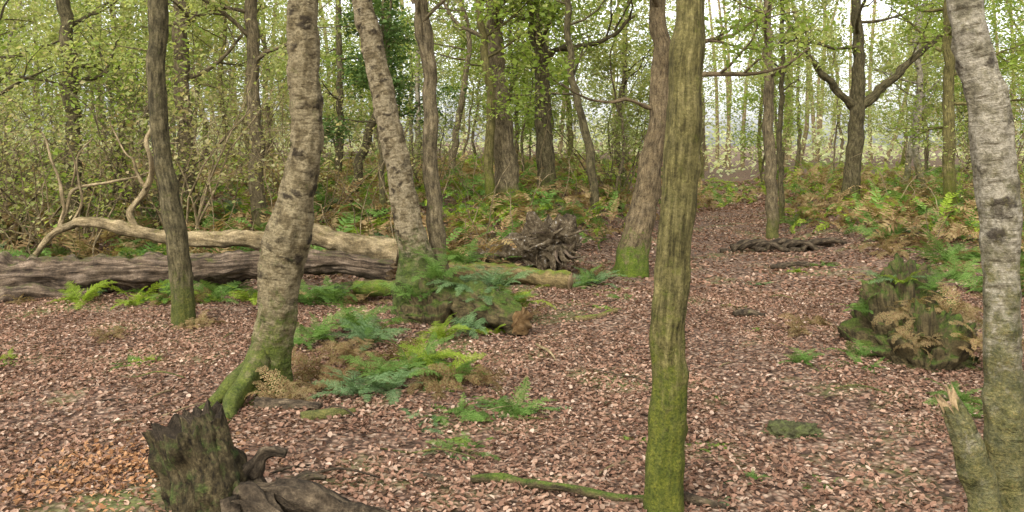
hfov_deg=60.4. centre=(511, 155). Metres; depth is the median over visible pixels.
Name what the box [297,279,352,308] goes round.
fern
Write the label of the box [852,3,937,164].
oak tree
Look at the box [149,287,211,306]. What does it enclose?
bracken clump
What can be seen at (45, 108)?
shrub
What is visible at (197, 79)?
sapling
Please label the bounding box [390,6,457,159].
sapling
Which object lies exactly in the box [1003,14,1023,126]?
oak tree
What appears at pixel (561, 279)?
mossy log
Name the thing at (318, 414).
fallen branch
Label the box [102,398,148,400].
fallen branch
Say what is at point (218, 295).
fern
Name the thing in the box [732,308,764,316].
fallen branch
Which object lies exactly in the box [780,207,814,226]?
fern
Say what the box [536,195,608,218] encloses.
fern
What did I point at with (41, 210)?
brushwood
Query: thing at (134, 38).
sapling
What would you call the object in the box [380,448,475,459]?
fallen branch
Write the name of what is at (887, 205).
fern
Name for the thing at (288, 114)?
sapling
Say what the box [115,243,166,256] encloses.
fern
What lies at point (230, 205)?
fern
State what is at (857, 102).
oak tree
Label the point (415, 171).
shrub
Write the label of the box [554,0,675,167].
birch tree
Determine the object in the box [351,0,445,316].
birch tree
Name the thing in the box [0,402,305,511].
rotten wood chips
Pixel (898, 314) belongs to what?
bracken clump
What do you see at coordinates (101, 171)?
shrub
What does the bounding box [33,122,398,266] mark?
fallen tree
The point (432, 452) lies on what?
fern
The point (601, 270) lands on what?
bracken clump
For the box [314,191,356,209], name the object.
fern
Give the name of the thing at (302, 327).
fern
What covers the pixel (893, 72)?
sapling
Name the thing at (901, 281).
fern
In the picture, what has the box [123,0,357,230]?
oak tree
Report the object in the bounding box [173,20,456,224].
shrub
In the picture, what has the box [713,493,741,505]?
fern
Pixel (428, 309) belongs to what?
mossy stump
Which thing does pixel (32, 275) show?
fallen log
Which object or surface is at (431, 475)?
fallen branch
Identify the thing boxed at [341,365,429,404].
fern
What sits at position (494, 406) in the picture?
fern
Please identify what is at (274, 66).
oak tree
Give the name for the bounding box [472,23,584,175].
sapling
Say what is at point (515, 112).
oak tree
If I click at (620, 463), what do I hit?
fallen branch
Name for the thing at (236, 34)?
oak tree
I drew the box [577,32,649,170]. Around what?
sapling
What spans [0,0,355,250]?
shrub
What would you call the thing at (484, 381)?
bracken clump
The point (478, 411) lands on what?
fallen branch
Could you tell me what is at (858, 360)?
fern
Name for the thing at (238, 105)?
shrub
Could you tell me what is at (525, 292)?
fern
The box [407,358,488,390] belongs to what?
fern
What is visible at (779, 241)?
fallen branch
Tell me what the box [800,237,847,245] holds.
fallen branch
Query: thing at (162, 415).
fallen branch
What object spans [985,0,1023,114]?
oak tree
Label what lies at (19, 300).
bracken clump
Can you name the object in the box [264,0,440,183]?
oak tree
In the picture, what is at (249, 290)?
fern
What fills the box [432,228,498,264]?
fern
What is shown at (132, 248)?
fern
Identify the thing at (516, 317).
rotten log
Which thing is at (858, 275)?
bracken clump
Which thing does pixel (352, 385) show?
fern
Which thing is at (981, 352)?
bracken clump
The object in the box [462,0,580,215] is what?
oak tree
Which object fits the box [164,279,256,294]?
fern
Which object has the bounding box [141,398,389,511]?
tree stump
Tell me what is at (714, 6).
sky
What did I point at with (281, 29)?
oak tree
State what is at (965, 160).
shrub
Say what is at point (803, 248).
fallen branch
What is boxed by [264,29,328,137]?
sapling
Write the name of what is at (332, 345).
bracken clump
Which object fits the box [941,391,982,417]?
fern
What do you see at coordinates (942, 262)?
bracken clump
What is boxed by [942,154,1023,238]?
shrub
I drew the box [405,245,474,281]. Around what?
fern
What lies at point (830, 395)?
fallen branch
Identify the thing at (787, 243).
fallen branch
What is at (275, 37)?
oak tree
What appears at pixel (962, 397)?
fern
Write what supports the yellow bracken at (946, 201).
on the ground
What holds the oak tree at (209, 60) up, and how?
on the ground
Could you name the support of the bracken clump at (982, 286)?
on the ground
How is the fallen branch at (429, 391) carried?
on the ground
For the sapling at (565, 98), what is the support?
on the ground
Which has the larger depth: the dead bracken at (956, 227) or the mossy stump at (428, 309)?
the dead bracken at (956, 227)
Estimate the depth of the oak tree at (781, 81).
19.95 m
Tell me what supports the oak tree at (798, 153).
on the ground
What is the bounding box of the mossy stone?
[759,419,823,438]
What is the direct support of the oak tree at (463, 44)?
on the ground
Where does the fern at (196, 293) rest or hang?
on the ground
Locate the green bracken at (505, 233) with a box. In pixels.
[0,147,1023,261]
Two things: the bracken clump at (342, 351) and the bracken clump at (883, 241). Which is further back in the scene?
the bracken clump at (883, 241)
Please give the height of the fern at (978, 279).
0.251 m
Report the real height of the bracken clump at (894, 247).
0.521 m
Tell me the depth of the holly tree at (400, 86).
15.96 m
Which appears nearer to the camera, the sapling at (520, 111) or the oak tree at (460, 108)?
the oak tree at (460, 108)
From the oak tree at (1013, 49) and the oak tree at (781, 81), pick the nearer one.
the oak tree at (781, 81)
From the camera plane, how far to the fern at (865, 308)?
7.29 m
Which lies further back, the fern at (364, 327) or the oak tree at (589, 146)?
the oak tree at (589, 146)
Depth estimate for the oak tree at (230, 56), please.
44.50 m
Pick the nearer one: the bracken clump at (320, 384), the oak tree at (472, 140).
the bracken clump at (320, 384)
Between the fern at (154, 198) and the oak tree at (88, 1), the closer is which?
the fern at (154, 198)
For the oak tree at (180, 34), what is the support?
on the ground
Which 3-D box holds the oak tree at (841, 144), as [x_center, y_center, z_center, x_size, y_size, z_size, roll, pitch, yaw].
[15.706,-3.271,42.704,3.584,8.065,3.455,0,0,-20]
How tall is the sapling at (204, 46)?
4.823 m
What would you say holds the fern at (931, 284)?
on the mossy stump at (858, 326)
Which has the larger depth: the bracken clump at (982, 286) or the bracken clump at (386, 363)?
the bracken clump at (982, 286)
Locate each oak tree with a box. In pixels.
[0,0,56,35]
[0,0,59,157]
[0,0,121,98]
[0,0,192,105]
[2,0,77,151]
[21,0,172,234]
[22,0,147,158]
[24,0,285,170]
[43,0,171,134]
[92,0,326,172]
[109,0,285,218]
[135,1,270,157]
[141,0,243,151]
[146,0,195,327]
[171,0,287,153]
[189,4,271,155]
[201,0,286,158]
[239,0,371,119]
[260,7,345,147]
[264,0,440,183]
[318,0,363,154]
[323,0,460,114]
[329,0,413,151]
[352,0,632,185]
[411,0,559,270]
[429,0,641,199]
[430,0,849,277]
[437,0,583,159]
[437,1,521,162]
[439,3,525,107]
[440,0,590,106]
[449,0,669,160]
[451,0,636,236]
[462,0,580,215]
[506,2,591,139]
[585,0,722,190]
[643,0,705,511]
[650,9,747,184]
[665,0,730,178]
[702,0,818,171]
[716,0,863,238]
[724,0,869,170]
[726,0,834,179]
[729,0,851,222]
[741,0,991,209]
[800,5,873,166]
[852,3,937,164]
[867,0,961,168]
[875,0,1023,220]
[888,0,1023,182]
[984,0,1023,122]
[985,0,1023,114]
[992,35,1023,112]
[998,4,1023,101]
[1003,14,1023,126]
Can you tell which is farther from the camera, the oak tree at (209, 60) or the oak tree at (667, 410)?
the oak tree at (209, 60)
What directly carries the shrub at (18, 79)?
on the ground
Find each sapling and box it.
[0,0,95,172]
[0,15,38,126]
[2,26,99,160]
[26,28,123,154]
[77,8,202,166]
[104,35,175,153]
[113,21,235,139]
[136,7,273,165]
[191,70,245,159]
[239,57,290,132]
[243,1,372,145]
[259,52,330,139]
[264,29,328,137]
[283,40,371,153]
[321,51,376,159]
[333,6,413,154]
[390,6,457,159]
[430,10,529,167]
[436,76,472,159]
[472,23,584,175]
[475,26,571,161]
[508,64,553,153]
[512,45,590,147]
[562,0,653,202]
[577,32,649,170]
[603,11,652,159]
[625,63,650,149]
[713,51,809,187]
[792,23,908,174]
[864,22,960,175]
[867,38,956,166]
[928,76,1010,142]
[936,77,1023,157]
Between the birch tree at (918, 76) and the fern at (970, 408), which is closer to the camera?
the fern at (970, 408)
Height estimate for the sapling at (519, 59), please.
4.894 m
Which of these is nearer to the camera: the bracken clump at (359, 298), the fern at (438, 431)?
the fern at (438, 431)
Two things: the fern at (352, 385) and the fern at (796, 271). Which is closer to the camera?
the fern at (352, 385)
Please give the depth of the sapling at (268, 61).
26.99 m
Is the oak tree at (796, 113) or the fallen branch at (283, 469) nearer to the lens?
the fallen branch at (283, 469)
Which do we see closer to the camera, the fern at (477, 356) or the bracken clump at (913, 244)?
the fern at (477, 356)
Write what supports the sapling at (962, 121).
on the ground
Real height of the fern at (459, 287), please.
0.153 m
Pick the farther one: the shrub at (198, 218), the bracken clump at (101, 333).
the shrub at (198, 218)
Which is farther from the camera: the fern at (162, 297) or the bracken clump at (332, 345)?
the fern at (162, 297)
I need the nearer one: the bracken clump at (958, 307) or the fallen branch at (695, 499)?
the fallen branch at (695, 499)
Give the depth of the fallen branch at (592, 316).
8.48 m
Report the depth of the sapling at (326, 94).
21.42 m
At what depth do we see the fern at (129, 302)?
9.34 m
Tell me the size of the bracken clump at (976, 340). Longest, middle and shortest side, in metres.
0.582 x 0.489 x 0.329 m
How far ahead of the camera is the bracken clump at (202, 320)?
8.19 m
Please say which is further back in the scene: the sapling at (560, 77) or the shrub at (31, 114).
the sapling at (560, 77)
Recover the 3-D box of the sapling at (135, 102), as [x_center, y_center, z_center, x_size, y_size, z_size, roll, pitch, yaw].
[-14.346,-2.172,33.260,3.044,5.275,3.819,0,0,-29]
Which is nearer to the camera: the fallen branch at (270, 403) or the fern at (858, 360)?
the fallen branch at (270, 403)
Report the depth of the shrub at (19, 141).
13.85 m
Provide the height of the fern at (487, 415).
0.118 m
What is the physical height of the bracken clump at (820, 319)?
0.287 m
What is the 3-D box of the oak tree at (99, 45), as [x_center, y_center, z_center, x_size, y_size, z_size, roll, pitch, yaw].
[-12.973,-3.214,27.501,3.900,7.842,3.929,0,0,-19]
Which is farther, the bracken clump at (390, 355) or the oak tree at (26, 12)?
the oak tree at (26, 12)
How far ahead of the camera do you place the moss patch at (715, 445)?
4.84 m
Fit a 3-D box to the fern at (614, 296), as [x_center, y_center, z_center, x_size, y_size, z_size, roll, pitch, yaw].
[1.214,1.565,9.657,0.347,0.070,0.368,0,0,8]
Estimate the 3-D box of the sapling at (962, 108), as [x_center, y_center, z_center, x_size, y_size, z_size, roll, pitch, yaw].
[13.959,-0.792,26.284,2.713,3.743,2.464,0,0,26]
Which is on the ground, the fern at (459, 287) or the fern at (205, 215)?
the fern at (205, 215)
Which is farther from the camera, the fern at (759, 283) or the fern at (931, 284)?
the fern at (759, 283)
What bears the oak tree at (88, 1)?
on the ground
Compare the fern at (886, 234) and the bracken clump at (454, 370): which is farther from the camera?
the fern at (886, 234)
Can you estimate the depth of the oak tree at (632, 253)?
11.74 m
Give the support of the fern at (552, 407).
on the ground
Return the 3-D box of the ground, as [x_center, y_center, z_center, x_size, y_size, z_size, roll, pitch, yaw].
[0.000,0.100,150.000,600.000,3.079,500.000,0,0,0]
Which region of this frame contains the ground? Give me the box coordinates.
[0,142,1023,511]
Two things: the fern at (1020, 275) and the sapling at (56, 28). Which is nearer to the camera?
the fern at (1020, 275)
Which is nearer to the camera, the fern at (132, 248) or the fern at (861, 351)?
the fern at (861, 351)
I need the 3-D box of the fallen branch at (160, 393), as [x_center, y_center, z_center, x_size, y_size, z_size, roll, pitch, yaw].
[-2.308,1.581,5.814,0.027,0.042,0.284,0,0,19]
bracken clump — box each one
[1,294,35,304]
[83,325,130,343]
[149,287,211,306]
[170,317,198,329]
[194,309,225,327]
[243,365,318,401]
[284,361,350,398]
[291,341,356,368]
[291,346,379,388]
[320,337,373,356]
[329,337,423,377]
[343,291,392,305]
[359,352,435,377]
[367,367,464,400]
[406,366,509,394]
[428,357,492,387]
[521,293,560,314]
[559,263,613,279]
[763,318,812,337]
[779,313,832,327]
[847,272,870,289]
[857,233,915,259]
[859,235,927,252]
[871,298,942,328]
[887,235,946,255]
[891,317,943,363]
[918,250,978,274]
[918,282,982,327]
[932,320,982,360]
[970,335,1023,363]
[972,272,1023,297]
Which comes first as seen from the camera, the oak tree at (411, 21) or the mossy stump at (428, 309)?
the mossy stump at (428, 309)
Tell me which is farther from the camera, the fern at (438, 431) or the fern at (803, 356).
the fern at (803, 356)
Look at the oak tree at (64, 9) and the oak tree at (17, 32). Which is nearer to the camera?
the oak tree at (64, 9)
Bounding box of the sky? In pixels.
[1,0,1023,145]
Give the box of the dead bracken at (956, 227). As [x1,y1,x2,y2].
[0,147,1023,277]
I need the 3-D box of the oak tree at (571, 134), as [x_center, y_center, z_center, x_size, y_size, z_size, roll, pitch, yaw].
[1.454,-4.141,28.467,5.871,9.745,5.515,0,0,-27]
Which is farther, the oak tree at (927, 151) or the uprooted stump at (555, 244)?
the oak tree at (927, 151)
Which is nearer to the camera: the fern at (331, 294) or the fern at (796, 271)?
the fern at (331, 294)
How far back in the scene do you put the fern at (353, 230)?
13.71 m
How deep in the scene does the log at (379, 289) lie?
9.73 m
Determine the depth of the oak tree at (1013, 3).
22.88 m
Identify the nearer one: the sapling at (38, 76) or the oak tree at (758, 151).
the sapling at (38, 76)
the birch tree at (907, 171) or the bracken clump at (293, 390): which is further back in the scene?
the birch tree at (907, 171)
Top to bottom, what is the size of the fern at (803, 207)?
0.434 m
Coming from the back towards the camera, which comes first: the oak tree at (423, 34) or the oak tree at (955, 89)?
the oak tree at (955, 89)
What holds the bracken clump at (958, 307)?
on the mossy stump at (950, 354)
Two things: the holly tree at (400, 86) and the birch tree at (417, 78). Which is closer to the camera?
the holly tree at (400, 86)
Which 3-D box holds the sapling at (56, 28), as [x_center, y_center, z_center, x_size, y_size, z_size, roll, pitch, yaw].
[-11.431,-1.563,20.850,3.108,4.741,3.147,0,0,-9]
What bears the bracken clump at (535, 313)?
on the ground
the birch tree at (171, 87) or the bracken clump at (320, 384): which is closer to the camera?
the bracken clump at (320, 384)
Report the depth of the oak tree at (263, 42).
31.10 m
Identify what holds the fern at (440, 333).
on the ground
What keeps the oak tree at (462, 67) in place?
on the ground
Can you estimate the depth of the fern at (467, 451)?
4.82 m
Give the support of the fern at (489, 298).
on the mossy stump at (428, 309)
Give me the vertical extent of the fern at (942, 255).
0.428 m
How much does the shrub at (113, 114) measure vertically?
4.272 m
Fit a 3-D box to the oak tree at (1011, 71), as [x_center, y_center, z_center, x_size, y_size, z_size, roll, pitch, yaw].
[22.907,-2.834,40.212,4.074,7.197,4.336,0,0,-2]
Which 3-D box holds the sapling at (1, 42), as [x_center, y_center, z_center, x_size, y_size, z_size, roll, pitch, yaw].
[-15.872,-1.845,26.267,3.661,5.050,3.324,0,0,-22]
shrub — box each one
[0,0,267,219]
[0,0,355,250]
[0,2,110,239]
[0,3,145,194]
[0,11,209,258]
[0,32,178,254]
[0,44,64,204]
[0,68,142,250]
[44,0,372,249]
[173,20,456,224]
[189,1,365,187]
[358,69,486,192]
[529,56,735,209]
[893,0,1023,194]
[893,80,1023,207]
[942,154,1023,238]
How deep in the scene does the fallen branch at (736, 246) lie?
14.35 m
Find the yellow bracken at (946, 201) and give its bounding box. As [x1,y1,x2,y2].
[0,146,1023,235]
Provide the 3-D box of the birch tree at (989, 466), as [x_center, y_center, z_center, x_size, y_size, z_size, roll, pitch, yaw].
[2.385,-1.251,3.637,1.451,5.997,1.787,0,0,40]
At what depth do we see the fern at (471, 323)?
7.99 m
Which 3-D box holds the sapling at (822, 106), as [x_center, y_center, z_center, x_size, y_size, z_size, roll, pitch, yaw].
[10.543,-1.711,28.134,3.573,5.382,3.528,0,0,35]
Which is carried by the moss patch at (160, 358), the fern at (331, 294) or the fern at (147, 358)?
the fern at (147, 358)
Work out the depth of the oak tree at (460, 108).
20.91 m
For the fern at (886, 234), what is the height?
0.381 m
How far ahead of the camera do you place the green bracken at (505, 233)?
15.48 m
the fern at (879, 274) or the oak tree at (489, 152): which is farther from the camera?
the oak tree at (489, 152)
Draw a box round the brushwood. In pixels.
[0,88,1023,260]
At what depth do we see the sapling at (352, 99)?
30.39 m
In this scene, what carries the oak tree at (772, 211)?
on the ground
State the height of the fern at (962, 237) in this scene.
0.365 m
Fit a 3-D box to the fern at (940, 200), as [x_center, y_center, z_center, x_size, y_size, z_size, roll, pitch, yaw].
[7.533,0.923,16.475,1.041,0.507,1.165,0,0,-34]
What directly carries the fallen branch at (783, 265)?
on the ground
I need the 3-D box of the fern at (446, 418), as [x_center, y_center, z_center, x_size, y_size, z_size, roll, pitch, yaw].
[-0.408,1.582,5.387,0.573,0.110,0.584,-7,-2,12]
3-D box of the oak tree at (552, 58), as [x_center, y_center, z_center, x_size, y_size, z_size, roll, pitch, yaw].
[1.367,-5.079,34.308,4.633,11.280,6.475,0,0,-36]
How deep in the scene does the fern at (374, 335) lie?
7.55 m
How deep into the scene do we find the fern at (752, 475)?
4.43 m
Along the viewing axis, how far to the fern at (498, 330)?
7.95 m
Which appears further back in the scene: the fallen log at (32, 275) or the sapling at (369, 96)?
the sapling at (369, 96)
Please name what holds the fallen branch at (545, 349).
on the ground
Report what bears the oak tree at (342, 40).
on the ground
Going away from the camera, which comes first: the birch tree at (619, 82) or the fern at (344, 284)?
the fern at (344, 284)
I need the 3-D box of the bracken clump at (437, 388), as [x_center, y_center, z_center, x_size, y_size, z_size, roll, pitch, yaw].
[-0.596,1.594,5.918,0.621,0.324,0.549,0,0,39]
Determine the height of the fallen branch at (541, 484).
0.088 m
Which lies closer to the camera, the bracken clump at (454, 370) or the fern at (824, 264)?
the bracken clump at (454, 370)
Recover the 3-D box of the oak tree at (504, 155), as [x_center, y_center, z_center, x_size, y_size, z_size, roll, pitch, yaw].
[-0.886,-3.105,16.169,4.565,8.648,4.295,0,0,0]
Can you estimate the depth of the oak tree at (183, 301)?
8.18 m
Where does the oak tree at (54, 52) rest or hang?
on the ground
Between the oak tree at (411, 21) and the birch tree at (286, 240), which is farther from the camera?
the oak tree at (411, 21)
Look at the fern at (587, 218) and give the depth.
13.72 m
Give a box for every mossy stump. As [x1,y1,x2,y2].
[388,273,456,326]
[837,253,977,350]
[870,298,982,372]
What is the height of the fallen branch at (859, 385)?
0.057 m
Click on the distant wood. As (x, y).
(837, 155)
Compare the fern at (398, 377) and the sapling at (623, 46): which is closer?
the fern at (398, 377)
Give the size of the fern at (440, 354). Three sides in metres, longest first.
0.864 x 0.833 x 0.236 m
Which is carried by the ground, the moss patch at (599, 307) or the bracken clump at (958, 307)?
the moss patch at (599, 307)
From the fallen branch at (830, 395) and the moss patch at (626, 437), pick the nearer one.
the moss patch at (626, 437)
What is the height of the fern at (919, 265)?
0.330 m
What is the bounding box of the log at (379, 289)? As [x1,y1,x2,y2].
[352,279,394,296]
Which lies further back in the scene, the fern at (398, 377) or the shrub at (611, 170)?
the shrub at (611, 170)
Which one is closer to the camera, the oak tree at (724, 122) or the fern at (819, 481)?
the fern at (819, 481)
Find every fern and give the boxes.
[0,347,17,359]
[1,244,85,258]
[46,280,115,309]
[100,280,169,309]
[109,355,161,370]
[111,239,165,258]
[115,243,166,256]
[127,279,170,303]
[130,353,162,362]
[139,186,199,202]
[158,286,227,304]
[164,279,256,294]
[184,193,229,226]
[194,279,240,303]
[198,194,250,216]
[224,284,257,304]
[230,287,257,296]
[293,327,330,350]
[295,307,356,341]
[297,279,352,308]
[303,276,373,305]
[307,366,396,402]
[311,281,352,298]
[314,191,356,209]
[315,290,396,328]
[317,307,410,353]
[320,211,393,235]
[332,309,420,344]
[337,352,418,388]
[339,193,389,221]
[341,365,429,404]
[375,331,463,378]
[377,330,466,370]
[378,281,435,300]
[399,343,484,383]
[401,408,456,433]
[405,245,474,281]
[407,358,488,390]
[411,312,481,342]
[418,392,488,425]
[422,445,470,459]
[425,431,503,460]
[427,273,484,295]
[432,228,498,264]
[441,395,545,422]
[442,205,500,227]
[448,290,512,304]
[450,311,487,338]
[452,261,539,292]
[462,185,483,197]
[468,396,510,420]
[473,324,505,335]
[474,286,538,310]
[488,376,558,417]
[497,284,554,308]
[507,402,570,413]
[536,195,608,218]
[572,265,599,289]
[572,266,626,287]
[577,217,589,225]
[607,293,635,298]
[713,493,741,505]
[744,469,770,483]
[745,281,773,284]
[779,342,822,362]
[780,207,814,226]
[783,354,843,370]
[786,266,805,272]
[796,203,842,218]
[804,475,839,490]
[810,260,840,266]
[826,327,882,357]
[832,292,878,313]
[838,352,887,373]
[846,219,912,242]
[861,270,940,278]
[863,193,902,219]
[868,273,937,283]
[880,270,924,283]
[886,256,961,278]
[888,191,943,214]
[895,233,978,264]
[904,232,974,261]
[912,268,958,290]
[923,377,982,411]
[925,242,980,280]
[939,219,979,239]
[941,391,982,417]
[946,268,1023,293]
[953,244,980,262]
[959,191,974,199]
[972,278,1023,294]
[976,263,1023,295]
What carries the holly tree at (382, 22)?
on the ground
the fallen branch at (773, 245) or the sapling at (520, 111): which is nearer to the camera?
the fallen branch at (773, 245)
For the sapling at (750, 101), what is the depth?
31.47 m
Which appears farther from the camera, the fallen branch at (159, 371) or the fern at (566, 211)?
the fern at (566, 211)
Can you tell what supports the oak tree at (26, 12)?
on the ground
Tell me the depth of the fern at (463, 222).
14.45 m
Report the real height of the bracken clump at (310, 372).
0.412 m
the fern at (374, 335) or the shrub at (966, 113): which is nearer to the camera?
the fern at (374, 335)
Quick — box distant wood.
[0,0,1023,177]
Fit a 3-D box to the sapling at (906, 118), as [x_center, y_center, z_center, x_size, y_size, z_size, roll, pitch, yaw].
[13.158,-1.708,28.338,3.608,5.505,3.654,0,0,-25]
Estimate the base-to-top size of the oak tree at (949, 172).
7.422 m
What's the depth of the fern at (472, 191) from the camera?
17.34 m
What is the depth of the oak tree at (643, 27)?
21.53 m
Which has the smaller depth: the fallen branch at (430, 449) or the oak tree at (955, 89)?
the fallen branch at (430, 449)
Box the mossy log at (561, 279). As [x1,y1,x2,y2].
[448,261,572,288]
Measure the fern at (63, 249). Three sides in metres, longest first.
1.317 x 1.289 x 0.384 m
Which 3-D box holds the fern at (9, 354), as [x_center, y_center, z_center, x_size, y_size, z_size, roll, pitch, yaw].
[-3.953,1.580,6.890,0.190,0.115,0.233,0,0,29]
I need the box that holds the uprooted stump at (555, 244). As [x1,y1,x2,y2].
[450,210,589,270]
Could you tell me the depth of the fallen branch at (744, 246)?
14.38 m
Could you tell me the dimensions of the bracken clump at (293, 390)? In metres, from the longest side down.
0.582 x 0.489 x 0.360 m
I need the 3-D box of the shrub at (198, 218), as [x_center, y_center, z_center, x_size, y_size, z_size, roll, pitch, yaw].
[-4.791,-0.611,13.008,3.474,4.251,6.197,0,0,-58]
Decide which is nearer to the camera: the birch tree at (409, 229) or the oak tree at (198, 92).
the birch tree at (409, 229)
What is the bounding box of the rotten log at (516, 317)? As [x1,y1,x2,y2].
[424,271,533,335]
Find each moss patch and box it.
[0,360,17,365]
[122,357,166,366]
[445,436,494,446]
[591,305,620,308]
[619,435,646,443]
[686,441,731,453]
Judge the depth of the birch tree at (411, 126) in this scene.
36.93 m
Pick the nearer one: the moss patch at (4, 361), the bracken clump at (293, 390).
the bracken clump at (293, 390)
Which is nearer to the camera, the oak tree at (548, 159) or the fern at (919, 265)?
the fern at (919, 265)
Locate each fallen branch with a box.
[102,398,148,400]
[113,402,211,422]
[133,371,183,377]
[148,390,174,398]
[253,396,322,409]
[269,464,315,474]
[281,467,379,478]
[300,407,355,420]
[326,405,354,415]
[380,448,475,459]
[404,388,459,392]
[420,472,464,481]
[434,405,510,415]
[470,473,643,502]
[535,343,555,360]
[573,308,617,321]
[592,368,651,384]
[599,454,645,473]
[684,491,735,510]
[720,239,763,252]
[730,239,766,250]
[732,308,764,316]
[748,241,795,252]
[754,238,799,251]
[769,239,811,251]
[770,261,809,268]
[780,240,821,250]
[790,238,834,251]
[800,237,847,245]
[824,394,839,398]
[827,384,887,393]
[926,384,968,393]
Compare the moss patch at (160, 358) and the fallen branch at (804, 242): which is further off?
the fallen branch at (804, 242)
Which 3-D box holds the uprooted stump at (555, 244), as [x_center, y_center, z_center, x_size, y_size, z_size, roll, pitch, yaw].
[0.081,1.223,11.658,1.899,0.980,1.004,0,0,0]
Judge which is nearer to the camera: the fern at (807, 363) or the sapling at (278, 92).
the fern at (807, 363)
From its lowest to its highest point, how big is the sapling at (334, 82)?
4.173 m
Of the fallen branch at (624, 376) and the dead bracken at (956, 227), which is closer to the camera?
the fallen branch at (624, 376)
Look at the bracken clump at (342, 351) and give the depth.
6.88 m
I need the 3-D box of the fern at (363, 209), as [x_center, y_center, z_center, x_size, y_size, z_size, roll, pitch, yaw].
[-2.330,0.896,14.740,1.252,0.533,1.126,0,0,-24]
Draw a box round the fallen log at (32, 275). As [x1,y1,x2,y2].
[0,248,396,302]
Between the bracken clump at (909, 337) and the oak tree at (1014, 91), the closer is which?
the bracken clump at (909, 337)
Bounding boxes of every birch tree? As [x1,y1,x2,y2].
[0,0,104,153]
[38,0,202,151]
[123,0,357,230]
[125,3,224,151]
[166,0,284,154]
[198,0,323,422]
[324,0,484,170]
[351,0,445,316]
[367,0,465,153]
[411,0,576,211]
[552,0,618,154]
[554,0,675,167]
[785,0,985,198]
[876,0,959,184]
[936,0,1023,511]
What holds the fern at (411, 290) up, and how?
on the mossy stump at (428, 309)
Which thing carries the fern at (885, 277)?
on the mossy stump at (858, 326)
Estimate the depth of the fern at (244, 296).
9.39 m
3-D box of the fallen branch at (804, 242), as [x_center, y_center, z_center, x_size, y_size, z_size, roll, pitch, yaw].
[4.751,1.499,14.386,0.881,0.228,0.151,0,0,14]
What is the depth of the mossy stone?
5.07 m
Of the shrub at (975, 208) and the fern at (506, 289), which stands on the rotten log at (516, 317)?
the fern at (506, 289)
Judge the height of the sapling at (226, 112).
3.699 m
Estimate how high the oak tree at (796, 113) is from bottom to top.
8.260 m
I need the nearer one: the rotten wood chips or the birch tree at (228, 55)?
the rotten wood chips
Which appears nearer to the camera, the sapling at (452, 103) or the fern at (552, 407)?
the fern at (552, 407)
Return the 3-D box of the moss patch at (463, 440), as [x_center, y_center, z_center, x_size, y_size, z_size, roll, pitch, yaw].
[-0.249,1.617,4.969,0.335,0.042,0.299,0,0,42]
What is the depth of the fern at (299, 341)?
7.31 m
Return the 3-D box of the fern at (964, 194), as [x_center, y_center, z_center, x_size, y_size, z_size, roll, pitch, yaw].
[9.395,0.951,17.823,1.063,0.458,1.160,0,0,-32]
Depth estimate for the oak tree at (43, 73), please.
38.52 m
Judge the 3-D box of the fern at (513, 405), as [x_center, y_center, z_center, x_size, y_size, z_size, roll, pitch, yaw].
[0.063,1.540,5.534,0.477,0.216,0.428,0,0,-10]
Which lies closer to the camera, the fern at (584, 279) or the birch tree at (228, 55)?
the fern at (584, 279)
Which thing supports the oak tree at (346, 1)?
on the ground
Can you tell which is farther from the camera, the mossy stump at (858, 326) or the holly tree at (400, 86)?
the holly tree at (400, 86)
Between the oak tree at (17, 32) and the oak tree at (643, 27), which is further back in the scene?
the oak tree at (17, 32)
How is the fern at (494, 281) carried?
on the mossy stump at (428, 309)
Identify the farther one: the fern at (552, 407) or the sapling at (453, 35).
the sapling at (453, 35)
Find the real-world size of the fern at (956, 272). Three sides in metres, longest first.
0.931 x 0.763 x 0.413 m
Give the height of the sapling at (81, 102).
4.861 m
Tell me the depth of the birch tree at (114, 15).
33.05 m
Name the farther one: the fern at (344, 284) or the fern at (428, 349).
the fern at (344, 284)
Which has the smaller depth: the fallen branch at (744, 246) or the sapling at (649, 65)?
the fallen branch at (744, 246)
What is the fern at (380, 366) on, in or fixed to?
on the ground
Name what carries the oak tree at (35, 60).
on the ground
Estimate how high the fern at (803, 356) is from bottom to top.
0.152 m
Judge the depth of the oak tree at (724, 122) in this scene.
36.01 m
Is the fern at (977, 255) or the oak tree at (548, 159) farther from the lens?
the oak tree at (548, 159)
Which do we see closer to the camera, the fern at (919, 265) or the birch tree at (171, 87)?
the fern at (919, 265)
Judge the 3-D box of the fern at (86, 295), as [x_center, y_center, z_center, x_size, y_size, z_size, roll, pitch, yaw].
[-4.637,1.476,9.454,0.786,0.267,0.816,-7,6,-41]
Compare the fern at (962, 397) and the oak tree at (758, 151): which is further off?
the oak tree at (758, 151)
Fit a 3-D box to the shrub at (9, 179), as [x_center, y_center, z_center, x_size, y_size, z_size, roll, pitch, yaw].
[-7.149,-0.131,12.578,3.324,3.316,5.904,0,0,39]
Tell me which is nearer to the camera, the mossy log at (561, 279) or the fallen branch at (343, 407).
the fallen branch at (343, 407)
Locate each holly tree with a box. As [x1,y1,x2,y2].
[320,0,417,224]
[340,0,477,205]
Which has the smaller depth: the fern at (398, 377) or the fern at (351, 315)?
the fern at (398, 377)
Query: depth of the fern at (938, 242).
12.28 m
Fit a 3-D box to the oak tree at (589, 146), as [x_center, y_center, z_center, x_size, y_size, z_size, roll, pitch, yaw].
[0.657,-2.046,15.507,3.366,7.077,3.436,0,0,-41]
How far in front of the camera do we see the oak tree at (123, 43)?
22.51 m
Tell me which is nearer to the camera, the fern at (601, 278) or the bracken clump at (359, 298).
the bracken clump at (359, 298)
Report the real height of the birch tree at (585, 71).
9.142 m
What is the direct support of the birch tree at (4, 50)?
on the ground

